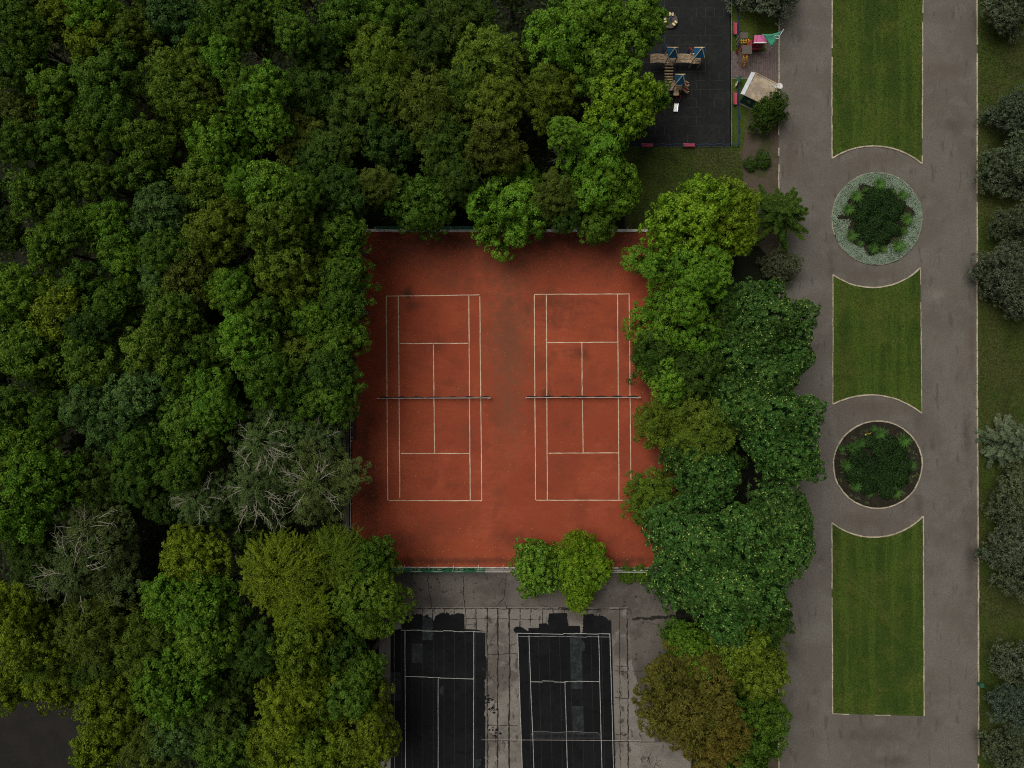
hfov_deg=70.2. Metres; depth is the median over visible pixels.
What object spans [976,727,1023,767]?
conifer tree
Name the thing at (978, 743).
path kerb
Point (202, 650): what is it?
broadleaf tree
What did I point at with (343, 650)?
broadleaf tree
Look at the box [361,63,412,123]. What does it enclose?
broadleaf tree
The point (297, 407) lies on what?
broadleaf tree
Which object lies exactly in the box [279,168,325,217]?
broadleaf tree
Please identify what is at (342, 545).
willow tree
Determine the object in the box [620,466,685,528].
broadleaf tree
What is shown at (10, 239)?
broadleaf tree
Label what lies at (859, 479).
shrub
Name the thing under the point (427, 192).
broadleaf tree
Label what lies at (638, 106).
broadleaf tree
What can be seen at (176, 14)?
broadleaf tree
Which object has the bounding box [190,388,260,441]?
broadleaf tree
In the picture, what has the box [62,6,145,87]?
broadleaf tree
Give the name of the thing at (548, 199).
broadleaf tree
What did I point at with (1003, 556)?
conifer tree
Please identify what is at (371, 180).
broadleaf tree
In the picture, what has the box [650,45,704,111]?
climbing frame
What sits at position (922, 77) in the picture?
lawn kerb
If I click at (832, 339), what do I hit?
lawn kerb
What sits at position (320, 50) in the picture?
broadleaf tree
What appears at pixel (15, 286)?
broadleaf tree
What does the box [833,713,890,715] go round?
lawn kerb
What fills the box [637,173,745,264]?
broadleaf tree
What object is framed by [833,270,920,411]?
lawn
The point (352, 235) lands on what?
broadleaf tree
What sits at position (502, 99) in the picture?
broadleaf tree
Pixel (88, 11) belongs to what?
broadleaf tree
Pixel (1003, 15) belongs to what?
conifer tree
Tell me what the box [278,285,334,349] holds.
broadleaf tree
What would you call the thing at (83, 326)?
broadleaf tree
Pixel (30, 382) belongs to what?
broadleaf tree
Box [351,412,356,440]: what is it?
long bench
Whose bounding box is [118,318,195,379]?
broadleaf tree
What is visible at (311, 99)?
broadleaf tree
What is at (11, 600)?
broadleaf tree
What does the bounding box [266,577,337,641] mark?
willow tree
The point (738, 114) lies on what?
playground fence
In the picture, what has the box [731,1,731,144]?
playground kerb
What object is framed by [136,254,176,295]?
broadleaf tree
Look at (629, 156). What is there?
rough grass ground
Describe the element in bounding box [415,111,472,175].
broadleaf tree
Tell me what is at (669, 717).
broadleaf tree
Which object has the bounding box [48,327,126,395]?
broadleaf tree
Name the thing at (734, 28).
park bench
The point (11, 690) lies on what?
broadleaf tree
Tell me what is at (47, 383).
broadleaf tree
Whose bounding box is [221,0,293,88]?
broadleaf tree
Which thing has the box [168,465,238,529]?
silver tree
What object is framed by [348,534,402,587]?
broadleaf tree
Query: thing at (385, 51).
broadleaf tree
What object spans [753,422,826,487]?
chestnut tree
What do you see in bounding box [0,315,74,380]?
broadleaf tree
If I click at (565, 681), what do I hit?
court marking
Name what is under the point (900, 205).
shrub
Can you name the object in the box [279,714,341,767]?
broadleaf tree
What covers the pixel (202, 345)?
broadleaf tree
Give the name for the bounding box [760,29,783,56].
shade sail
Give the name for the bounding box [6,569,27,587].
broadleaf tree
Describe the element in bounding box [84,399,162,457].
broadleaf tree
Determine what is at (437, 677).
court marking
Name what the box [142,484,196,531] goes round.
broadleaf tree
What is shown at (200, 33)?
broadleaf tree
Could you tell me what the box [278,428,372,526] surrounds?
silver tree
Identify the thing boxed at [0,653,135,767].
asphalt lot
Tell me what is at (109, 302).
broadleaf tree
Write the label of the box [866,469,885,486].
shrub
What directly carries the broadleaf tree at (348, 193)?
on the ground at (374, 220)
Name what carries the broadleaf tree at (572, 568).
on the clay ground at (506, 419)
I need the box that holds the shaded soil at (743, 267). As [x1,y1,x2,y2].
[676,256,777,690]
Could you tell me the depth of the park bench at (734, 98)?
83.53 m
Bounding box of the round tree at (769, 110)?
[747,88,789,135]
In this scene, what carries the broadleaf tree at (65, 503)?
on the ground at (374, 220)
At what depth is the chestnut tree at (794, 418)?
73.18 m
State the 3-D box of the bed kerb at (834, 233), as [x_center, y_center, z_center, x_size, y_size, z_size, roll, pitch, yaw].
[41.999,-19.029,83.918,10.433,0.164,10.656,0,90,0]
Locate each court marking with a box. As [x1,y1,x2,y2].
[386,294,481,500]
[394,630,474,767]
[517,633,613,767]
[534,293,630,500]
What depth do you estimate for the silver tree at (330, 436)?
72.89 m
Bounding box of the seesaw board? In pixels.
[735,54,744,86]
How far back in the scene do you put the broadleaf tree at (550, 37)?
72.38 m
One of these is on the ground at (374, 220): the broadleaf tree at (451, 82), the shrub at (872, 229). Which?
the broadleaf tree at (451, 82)
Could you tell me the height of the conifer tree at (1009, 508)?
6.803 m
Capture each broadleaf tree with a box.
[0,0,70,67]
[0,4,73,66]
[0,41,57,97]
[0,89,58,133]
[0,116,46,172]
[0,159,84,226]
[0,179,35,214]
[0,205,62,260]
[0,262,56,324]
[0,311,21,342]
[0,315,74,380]
[0,355,19,386]
[0,384,61,434]
[0,417,81,488]
[0,447,85,513]
[0,480,89,527]
[0,490,73,545]
[0,514,83,584]
[0,575,90,637]
[0,593,80,678]
[0,658,38,716]
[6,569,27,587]
[14,0,47,14]
[17,382,71,442]
[19,357,51,392]
[20,217,100,274]
[20,659,89,718]
[23,562,77,602]
[23,620,108,695]
[24,275,133,342]
[25,63,87,113]
[27,104,127,181]
[32,0,79,53]
[32,363,82,397]
[35,155,139,214]
[37,590,70,611]
[44,200,99,254]
[47,258,123,313]
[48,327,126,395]
[50,587,138,669]
[54,102,83,122]
[55,484,91,512]
[58,378,128,445]
[58,446,134,511]
[61,307,137,350]
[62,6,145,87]
[62,113,121,163]
[63,0,144,54]
[64,430,108,460]
[65,157,140,204]
[68,711,143,767]
[70,37,176,125]
[71,82,178,160]
[71,633,132,695]
[71,661,157,744]
[79,195,133,240]
[82,273,147,329]
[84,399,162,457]
[86,218,146,277]
[87,574,147,606]
[101,361,177,430]
[102,599,178,681]
[105,143,179,203]
[105,422,177,492]
[105,456,161,507]
[109,238,154,290]
[110,1,200,91]
[111,112,188,173]
[113,493,158,524]
[116,713,187,767]
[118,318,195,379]
[118,583,146,620]
[126,179,197,246]
[127,294,150,325]
[131,634,225,732]
[132,0,165,10]
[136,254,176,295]
[137,227,201,276]
[137,563,223,627]
[137,694,207,762]
[139,34,245,142]
[140,282,216,340]
[142,0,223,78]
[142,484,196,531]
[152,448,236,498]
[153,351,201,402]
[156,387,239,449]
[158,519,233,591]
[161,248,223,304]
[161,557,252,640]
[163,163,199,195]
[166,155,234,228]
[166,428,242,477]
[175,600,255,675]
[177,16,240,72]
[178,100,274,185]
[180,673,256,747]
[181,193,258,266]
[182,365,241,407]
[183,324,232,372]
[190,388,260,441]
[191,707,259,767]
[195,305,228,331]
[196,0,274,74]
[198,475,246,532]
[199,29,243,80]
[201,265,261,314]
[203,261,257,316]
[206,667,229,688]
[214,305,286,373]
[216,60,264,116]
[216,309,268,364]
[220,655,266,696]
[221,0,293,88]
[221,158,261,204]
[221,614,286,677]
[223,104,268,146]
[225,194,258,235]
[226,520,275,560]
[230,292,287,337]
[233,378,266,413]
[237,348,303,413]
[240,58,297,117]
[240,192,313,255]
[242,0,302,63]
[242,723,317,767]
[243,159,313,219]
[245,97,296,150]
[247,238,331,316]
[253,660,329,751]
[266,603,340,687]
[267,8,320,68]
[268,108,324,171]
[268,325,329,386]
[278,143,326,185]
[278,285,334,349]
[278,661,347,719]
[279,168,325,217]
[279,381,333,429]
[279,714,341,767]
[280,54,348,129]
[282,213,330,260]
[287,0,311,31]
[293,24,346,79]
[294,118,354,175]
[297,335,363,398]
[302,362,367,430]
[308,0,317,12]
[309,0,373,48]
[309,162,370,222]
[311,198,362,251]
[313,621,369,674]
[315,670,376,721]
[316,23,357,79]
[316,210,371,256]
[316,553,417,639]
[317,74,386,157]
[317,240,381,293]
[318,280,376,328]
[318,314,371,361]
[320,670,402,767]
[340,639,388,690]
[343,15,427,97]
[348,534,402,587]
[357,165,400,205]
[358,113,418,174]
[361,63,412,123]
[364,0,425,46]
[370,167,419,220]
[380,56,471,155]
[384,167,455,241]
[395,7,450,75]
[406,0,426,13]
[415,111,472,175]
[421,0,504,55]
[433,146,480,204]
[435,42,462,72]
[435,61,485,126]
[450,22,527,110]
[459,154,547,262]
[461,113,529,180]
[463,68,529,134]
[499,0,524,19]
[504,43,538,96]
[516,62,579,136]
[520,0,601,94]
[527,166,580,222]
[545,528,613,603]
[546,116,581,170]
[548,206,580,234]
[555,111,629,216]
[562,528,587,553]
[564,590,592,615]
[567,0,650,81]
[572,40,643,108]
[576,195,620,245]
[577,67,662,143]
[583,157,642,217]
[585,552,613,580]
[620,233,705,305]
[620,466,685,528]
[622,271,725,355]
[625,0,669,57]
[626,324,681,386]
[631,637,736,751]
[632,390,699,452]
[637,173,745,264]
[637,355,697,407]
[639,79,673,118]
[645,518,685,549]
[657,609,698,657]
[667,392,740,464]
[667,621,725,693]
[668,339,733,407]
[677,687,756,767]
[680,244,733,298]
[696,175,763,245]
[697,314,752,367]
[699,438,749,486]
[702,618,771,680]
[716,285,750,322]
[718,726,771,767]
[719,221,758,256]
[723,683,792,762]
[724,638,790,702]
[744,597,795,659]
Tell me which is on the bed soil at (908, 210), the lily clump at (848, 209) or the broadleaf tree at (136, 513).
the lily clump at (848, 209)
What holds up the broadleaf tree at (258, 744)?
on the ground at (374, 220)
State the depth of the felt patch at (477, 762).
83.98 m
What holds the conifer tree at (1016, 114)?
on the verge grass at (993, 354)
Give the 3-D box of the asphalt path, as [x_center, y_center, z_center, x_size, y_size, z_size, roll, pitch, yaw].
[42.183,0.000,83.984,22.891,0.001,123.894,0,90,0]
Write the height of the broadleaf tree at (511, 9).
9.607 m
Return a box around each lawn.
[832,0,922,161]
[832,518,923,715]
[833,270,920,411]
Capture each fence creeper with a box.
[617,561,634,584]
[631,564,649,583]
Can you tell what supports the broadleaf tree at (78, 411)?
on the ground at (374, 220)
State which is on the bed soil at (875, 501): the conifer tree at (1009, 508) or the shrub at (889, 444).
the shrub at (889, 444)
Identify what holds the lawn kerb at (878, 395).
on the asphalt path
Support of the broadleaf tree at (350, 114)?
on the ground at (374, 220)
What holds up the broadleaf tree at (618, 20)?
on the rubber ground at (711, 110)
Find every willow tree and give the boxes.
[234,525,327,617]
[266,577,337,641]
[303,520,366,589]
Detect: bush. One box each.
[742,155,757,172]
[755,148,771,169]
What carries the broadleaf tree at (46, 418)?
on the ground at (374, 220)
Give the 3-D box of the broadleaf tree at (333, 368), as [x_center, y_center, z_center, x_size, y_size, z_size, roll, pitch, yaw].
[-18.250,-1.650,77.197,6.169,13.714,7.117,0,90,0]
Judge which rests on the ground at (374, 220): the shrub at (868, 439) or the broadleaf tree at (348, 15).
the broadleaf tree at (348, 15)
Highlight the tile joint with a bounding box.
[642,0,722,142]
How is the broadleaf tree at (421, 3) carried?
on the ground at (374, 220)
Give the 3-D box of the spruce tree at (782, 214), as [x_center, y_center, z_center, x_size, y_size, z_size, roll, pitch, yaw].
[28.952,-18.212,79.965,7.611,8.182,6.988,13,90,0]
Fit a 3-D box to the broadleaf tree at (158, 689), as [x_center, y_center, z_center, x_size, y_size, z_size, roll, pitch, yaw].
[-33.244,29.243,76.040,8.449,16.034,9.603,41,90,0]
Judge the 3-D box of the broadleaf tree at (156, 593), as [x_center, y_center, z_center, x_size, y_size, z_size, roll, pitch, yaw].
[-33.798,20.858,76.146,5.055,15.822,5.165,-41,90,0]
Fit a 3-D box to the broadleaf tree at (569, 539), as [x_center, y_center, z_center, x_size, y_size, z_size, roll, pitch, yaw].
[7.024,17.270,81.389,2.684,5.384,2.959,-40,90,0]
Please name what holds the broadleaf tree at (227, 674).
on the ground at (374, 220)
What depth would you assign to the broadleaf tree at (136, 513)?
76.11 m
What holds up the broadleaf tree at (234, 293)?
on the ground at (374, 220)
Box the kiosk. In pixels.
[739,72,782,113]
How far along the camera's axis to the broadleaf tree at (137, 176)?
70.86 m
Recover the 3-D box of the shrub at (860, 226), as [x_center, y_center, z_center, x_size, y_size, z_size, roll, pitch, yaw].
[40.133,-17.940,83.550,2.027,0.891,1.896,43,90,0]
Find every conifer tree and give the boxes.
[724,0,799,25]
[966,241,1023,301]
[974,130,1023,199]
[974,519,1023,572]
[975,84,1023,142]
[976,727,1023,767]
[979,0,1023,43]
[979,462,1023,529]
[981,682,1023,736]
[984,199,1023,246]
[986,639,1023,688]
[987,557,1023,603]
[992,284,1023,321]
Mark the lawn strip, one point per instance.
(752, 24)
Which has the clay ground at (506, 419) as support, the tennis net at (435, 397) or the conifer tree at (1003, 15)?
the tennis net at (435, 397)
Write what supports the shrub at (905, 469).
on the bed soil at (875, 501)
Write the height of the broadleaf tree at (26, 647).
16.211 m
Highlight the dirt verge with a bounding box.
[739,103,778,767]
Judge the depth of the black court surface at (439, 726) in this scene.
83.98 m
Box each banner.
[375,226,474,229]
[395,568,484,571]
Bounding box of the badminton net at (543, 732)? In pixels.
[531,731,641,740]
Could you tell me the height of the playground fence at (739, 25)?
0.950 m
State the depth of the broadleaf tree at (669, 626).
80.32 m
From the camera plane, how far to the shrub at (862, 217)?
83.37 m
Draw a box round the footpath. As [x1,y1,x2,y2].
[343,407,348,565]
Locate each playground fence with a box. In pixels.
[627,144,739,146]
[738,4,740,47]
[738,82,740,145]
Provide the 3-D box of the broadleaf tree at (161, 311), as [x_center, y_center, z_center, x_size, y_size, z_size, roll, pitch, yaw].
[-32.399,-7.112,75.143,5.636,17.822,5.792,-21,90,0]
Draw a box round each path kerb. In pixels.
[778,17,779,82]
[778,148,779,767]
[976,0,979,767]
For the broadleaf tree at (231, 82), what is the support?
on the ground at (374, 220)
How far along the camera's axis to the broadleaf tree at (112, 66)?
68.82 m
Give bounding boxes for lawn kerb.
[831,0,832,157]
[831,523,832,713]
[832,145,921,163]
[832,275,833,403]
[832,516,922,537]
[833,267,920,287]
[833,394,921,413]
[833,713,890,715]
[920,269,921,411]
[922,0,923,163]
[923,516,924,715]
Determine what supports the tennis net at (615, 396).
on the clay ground at (506, 419)
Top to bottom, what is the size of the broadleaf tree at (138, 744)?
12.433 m
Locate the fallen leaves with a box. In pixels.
[356,233,658,565]
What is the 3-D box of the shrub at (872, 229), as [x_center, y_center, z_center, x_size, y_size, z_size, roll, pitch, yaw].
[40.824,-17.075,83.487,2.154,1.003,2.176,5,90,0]
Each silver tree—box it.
[23,516,145,623]
[53,482,146,563]
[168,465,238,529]
[219,434,301,530]
[227,400,315,480]
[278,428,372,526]
[284,414,345,467]
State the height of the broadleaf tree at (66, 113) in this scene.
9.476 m
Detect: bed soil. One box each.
[833,173,920,263]
[833,422,921,507]
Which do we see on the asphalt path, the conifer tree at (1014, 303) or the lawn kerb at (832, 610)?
the lawn kerb at (832, 610)
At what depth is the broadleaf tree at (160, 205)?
69.64 m
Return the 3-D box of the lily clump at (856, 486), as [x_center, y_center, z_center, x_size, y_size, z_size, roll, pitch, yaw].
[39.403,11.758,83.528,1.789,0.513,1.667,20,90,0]
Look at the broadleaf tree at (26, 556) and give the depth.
73.15 m
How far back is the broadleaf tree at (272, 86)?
68.72 m
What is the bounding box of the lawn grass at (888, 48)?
[833,0,922,712]
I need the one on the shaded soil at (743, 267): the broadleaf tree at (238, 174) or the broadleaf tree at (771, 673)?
the broadleaf tree at (771, 673)
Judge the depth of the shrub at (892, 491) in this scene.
83.28 m
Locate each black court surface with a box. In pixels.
[391,612,487,767]
[514,613,615,767]
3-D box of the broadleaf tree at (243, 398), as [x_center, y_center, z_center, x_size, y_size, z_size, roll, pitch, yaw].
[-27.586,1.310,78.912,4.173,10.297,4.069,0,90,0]
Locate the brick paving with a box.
[732,39,777,82]
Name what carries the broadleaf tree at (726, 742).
on the ground at (374, 220)
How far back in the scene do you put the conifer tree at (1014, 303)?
80.63 m
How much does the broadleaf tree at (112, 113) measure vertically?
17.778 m
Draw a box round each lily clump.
[837,459,852,474]
[842,201,856,216]
[844,228,860,244]
[846,441,860,455]
[848,189,863,204]
[849,482,862,492]
[853,436,865,447]
[868,241,879,255]
[872,174,887,189]
[874,426,887,442]
[890,236,908,255]
[891,486,904,499]
[895,188,910,201]
[898,433,913,447]
[900,213,915,226]
[900,227,908,235]
[910,460,917,469]
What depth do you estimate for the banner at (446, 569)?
83.00 m
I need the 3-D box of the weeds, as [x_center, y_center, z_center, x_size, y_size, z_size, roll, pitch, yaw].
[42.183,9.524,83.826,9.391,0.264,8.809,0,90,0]
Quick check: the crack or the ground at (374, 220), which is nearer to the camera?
the crack
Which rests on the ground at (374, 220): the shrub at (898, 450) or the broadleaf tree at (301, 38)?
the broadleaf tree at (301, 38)
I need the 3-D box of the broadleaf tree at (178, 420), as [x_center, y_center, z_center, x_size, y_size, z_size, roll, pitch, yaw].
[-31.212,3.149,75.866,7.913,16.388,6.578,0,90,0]
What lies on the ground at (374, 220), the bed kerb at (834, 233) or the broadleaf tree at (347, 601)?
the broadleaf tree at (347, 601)
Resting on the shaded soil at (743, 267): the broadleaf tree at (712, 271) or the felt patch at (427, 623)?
the broadleaf tree at (712, 271)
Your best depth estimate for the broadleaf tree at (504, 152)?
73.69 m
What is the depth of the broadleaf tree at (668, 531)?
79.55 m
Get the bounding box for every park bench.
[641,143,653,146]
[682,143,695,147]
[732,21,736,35]
[732,91,736,105]
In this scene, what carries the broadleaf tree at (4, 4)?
on the ground at (374, 220)
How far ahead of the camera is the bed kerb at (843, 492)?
83.86 m
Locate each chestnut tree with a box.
[508,536,563,599]
[639,558,706,620]
[640,487,757,607]
[658,433,709,476]
[670,443,742,512]
[674,539,793,648]
[705,368,786,440]
[715,328,816,418]
[723,319,773,368]
[725,276,821,371]
[726,376,828,465]
[729,488,815,586]
[744,481,811,544]
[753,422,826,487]
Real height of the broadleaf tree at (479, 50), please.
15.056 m
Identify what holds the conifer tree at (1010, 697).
on the verge grass at (993, 354)
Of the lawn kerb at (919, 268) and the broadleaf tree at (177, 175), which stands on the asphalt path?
the lawn kerb at (919, 268)
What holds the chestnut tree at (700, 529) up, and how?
on the shaded soil at (743, 267)
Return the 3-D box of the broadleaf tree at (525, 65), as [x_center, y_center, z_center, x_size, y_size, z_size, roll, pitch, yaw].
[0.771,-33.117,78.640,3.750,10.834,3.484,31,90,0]
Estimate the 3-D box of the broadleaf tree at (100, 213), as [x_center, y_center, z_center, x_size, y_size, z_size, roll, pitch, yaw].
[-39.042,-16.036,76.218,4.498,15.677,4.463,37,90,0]
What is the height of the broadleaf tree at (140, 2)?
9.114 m
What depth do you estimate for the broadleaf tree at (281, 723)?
71.96 m
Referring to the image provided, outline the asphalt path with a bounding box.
[779,0,976,767]
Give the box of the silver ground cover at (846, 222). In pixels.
[832,172,922,264]
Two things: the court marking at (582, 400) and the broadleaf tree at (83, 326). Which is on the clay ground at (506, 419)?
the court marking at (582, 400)
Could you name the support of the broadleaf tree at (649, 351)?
on the clay ground at (506, 419)
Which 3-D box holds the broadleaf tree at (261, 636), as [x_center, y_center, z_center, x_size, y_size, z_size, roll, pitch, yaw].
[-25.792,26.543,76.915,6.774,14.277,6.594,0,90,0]
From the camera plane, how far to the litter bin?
83.21 m
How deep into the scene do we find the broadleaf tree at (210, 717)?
73.43 m
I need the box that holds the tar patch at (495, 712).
[487,695,640,736]
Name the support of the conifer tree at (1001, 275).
on the verge grass at (993, 354)
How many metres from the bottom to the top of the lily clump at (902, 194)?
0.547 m
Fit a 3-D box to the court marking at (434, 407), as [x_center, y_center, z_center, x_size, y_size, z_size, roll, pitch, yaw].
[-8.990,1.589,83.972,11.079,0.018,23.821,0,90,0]
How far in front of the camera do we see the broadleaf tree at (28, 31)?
68.62 m
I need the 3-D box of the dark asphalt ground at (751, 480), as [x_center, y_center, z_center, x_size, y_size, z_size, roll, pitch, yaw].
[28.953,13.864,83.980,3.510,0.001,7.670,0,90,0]
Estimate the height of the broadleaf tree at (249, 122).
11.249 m
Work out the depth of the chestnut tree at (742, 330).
74.71 m
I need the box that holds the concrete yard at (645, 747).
[379,607,690,767]
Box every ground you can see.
[0,0,977,767]
[352,230,675,566]
[589,0,730,145]
[625,146,750,255]
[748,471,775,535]
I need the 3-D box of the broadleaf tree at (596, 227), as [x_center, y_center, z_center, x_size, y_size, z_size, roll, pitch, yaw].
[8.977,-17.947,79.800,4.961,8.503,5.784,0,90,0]
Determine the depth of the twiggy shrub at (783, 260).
81.69 m
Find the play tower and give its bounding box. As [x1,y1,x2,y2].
[735,32,751,66]
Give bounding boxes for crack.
[404,575,690,767]
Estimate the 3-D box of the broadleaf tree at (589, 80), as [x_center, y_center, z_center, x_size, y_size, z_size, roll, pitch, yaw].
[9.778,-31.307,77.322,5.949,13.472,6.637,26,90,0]
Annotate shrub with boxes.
[755,247,804,286]
[845,464,866,484]
[846,446,866,464]
[852,208,868,225]
[853,220,869,235]
[854,198,873,215]
[858,227,876,244]
[859,469,873,482]
[860,479,875,495]
[862,433,877,449]
[864,187,880,202]
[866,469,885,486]
[870,237,882,247]
[870,440,887,457]
[871,227,890,245]
[873,475,887,489]
[874,187,893,204]
[877,482,896,499]
[878,435,898,453]
[887,222,901,236]
[889,444,908,460]
[890,199,905,213]
[894,456,912,475]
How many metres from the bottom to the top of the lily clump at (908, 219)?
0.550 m
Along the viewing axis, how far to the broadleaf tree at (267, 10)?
71.14 m
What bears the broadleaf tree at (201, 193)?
on the ground at (374, 220)
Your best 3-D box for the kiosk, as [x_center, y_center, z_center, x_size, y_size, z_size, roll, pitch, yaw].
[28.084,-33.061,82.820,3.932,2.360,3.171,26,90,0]
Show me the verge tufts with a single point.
(980, 320)
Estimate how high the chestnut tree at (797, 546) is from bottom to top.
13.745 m
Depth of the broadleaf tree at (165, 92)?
69.47 m
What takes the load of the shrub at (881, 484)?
on the bed soil at (875, 501)
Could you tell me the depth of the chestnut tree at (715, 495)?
73.36 m
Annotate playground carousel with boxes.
[664,12,677,27]
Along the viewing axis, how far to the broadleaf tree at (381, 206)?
75.85 m
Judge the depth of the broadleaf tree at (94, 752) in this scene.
72.86 m
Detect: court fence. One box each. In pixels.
[350,419,352,524]
[365,227,647,231]
[394,565,655,572]
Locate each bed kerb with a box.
[831,172,921,264]
[832,420,922,508]
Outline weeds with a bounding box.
[838,429,918,503]
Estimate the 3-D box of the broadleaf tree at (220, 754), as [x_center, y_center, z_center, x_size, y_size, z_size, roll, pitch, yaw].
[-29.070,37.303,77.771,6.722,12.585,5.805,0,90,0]
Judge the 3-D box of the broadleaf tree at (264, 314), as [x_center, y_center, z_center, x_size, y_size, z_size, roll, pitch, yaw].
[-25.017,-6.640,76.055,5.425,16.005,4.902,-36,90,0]
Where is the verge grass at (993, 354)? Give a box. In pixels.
[978,0,1023,767]
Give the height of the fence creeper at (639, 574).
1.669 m
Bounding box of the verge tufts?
[632,0,1023,767]
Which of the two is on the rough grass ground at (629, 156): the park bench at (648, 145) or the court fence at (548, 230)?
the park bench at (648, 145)
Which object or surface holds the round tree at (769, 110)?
on the dirt verge
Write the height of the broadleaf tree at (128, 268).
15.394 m
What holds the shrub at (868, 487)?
on the bed soil at (875, 501)
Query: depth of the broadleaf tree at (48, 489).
68.46 m
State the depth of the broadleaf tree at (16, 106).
72.02 m
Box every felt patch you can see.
[391,672,400,700]
[412,644,421,662]
[422,615,432,639]
[474,759,481,767]
[570,632,582,688]
[572,706,584,734]
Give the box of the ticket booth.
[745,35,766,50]
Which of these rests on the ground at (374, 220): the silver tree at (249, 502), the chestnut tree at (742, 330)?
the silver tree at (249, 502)
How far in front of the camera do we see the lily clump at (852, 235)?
83.40 m
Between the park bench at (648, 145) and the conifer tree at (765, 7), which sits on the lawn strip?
the conifer tree at (765, 7)
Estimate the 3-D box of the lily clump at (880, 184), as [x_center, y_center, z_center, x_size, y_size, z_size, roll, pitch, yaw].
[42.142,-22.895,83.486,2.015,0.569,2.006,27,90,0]
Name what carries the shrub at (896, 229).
on the bed soil at (908, 210)
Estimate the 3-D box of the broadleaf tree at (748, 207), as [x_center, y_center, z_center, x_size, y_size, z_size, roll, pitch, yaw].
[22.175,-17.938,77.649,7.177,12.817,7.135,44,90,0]
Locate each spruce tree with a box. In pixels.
[748,184,808,252]
[973,412,1023,468]
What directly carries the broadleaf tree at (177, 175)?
on the ground at (374, 220)
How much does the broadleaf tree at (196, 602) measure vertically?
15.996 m
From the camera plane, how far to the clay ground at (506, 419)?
83.99 m
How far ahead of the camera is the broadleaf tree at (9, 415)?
68.86 m
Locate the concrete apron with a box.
[380,568,685,741]
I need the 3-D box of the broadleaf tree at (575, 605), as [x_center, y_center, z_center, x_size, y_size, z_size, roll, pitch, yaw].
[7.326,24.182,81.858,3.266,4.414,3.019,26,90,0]
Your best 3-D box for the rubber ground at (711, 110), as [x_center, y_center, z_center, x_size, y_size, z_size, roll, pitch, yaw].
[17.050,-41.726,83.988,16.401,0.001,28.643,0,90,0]
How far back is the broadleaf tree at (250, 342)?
68.47 m
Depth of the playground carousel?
83.72 m
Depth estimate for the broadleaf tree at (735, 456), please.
76.49 m
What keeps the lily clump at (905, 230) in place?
on the bed soil at (908, 210)
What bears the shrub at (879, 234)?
on the bed soil at (908, 210)
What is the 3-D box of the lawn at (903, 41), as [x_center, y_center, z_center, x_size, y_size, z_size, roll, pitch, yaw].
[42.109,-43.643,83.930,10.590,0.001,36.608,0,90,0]
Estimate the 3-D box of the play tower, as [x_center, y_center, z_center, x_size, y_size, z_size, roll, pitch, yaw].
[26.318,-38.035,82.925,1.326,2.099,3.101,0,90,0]
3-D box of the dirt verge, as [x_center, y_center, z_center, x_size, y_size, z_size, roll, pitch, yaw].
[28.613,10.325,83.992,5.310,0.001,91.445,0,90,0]
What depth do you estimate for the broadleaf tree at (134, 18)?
69.03 m
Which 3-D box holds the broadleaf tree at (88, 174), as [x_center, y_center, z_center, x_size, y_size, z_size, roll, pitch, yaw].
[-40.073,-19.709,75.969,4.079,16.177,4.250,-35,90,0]
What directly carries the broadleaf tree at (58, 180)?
on the ground at (374, 220)
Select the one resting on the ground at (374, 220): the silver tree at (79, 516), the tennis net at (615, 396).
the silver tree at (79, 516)
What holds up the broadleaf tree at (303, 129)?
on the ground at (374, 220)
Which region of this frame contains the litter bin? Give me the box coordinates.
[977,682,984,687]
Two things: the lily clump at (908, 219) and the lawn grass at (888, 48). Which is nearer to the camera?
the lily clump at (908, 219)
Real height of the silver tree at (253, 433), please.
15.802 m
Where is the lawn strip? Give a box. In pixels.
[730,0,777,150]
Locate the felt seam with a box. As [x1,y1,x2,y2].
[401,632,614,767]
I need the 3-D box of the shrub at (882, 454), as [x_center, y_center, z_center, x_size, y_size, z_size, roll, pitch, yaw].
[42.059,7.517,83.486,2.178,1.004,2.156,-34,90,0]
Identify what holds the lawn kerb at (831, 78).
on the asphalt path
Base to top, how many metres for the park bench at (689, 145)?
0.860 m
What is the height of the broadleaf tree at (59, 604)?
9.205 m
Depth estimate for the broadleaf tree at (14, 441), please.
69.20 m
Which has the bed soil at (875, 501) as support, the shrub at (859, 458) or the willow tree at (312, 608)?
the shrub at (859, 458)
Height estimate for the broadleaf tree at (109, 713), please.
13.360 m
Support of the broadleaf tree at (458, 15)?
on the ground at (374, 220)
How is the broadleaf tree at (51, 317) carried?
on the ground at (374, 220)
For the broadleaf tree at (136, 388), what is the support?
on the ground at (374, 220)
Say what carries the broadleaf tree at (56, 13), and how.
on the ground at (374, 220)
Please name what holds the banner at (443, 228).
attached to the court fence at (548, 230)
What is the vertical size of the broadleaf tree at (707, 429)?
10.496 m
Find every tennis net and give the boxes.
[377,396,490,398]
[526,395,640,397]
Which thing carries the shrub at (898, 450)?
on the bed soil at (875, 501)
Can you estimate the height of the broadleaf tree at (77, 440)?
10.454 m
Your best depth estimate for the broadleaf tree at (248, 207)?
70.16 m
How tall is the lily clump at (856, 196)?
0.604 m
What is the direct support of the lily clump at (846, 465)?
on the bed soil at (875, 501)
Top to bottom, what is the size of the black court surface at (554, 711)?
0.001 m
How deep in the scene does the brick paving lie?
83.98 m
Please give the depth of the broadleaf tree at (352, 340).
72.38 m
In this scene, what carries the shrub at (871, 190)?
on the bed soil at (908, 210)
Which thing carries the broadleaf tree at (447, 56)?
on the ground at (374, 220)
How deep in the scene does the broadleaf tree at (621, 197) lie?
74.83 m
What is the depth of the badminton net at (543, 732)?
83.36 m
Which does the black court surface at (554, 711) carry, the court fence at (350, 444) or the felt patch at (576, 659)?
the felt patch at (576, 659)

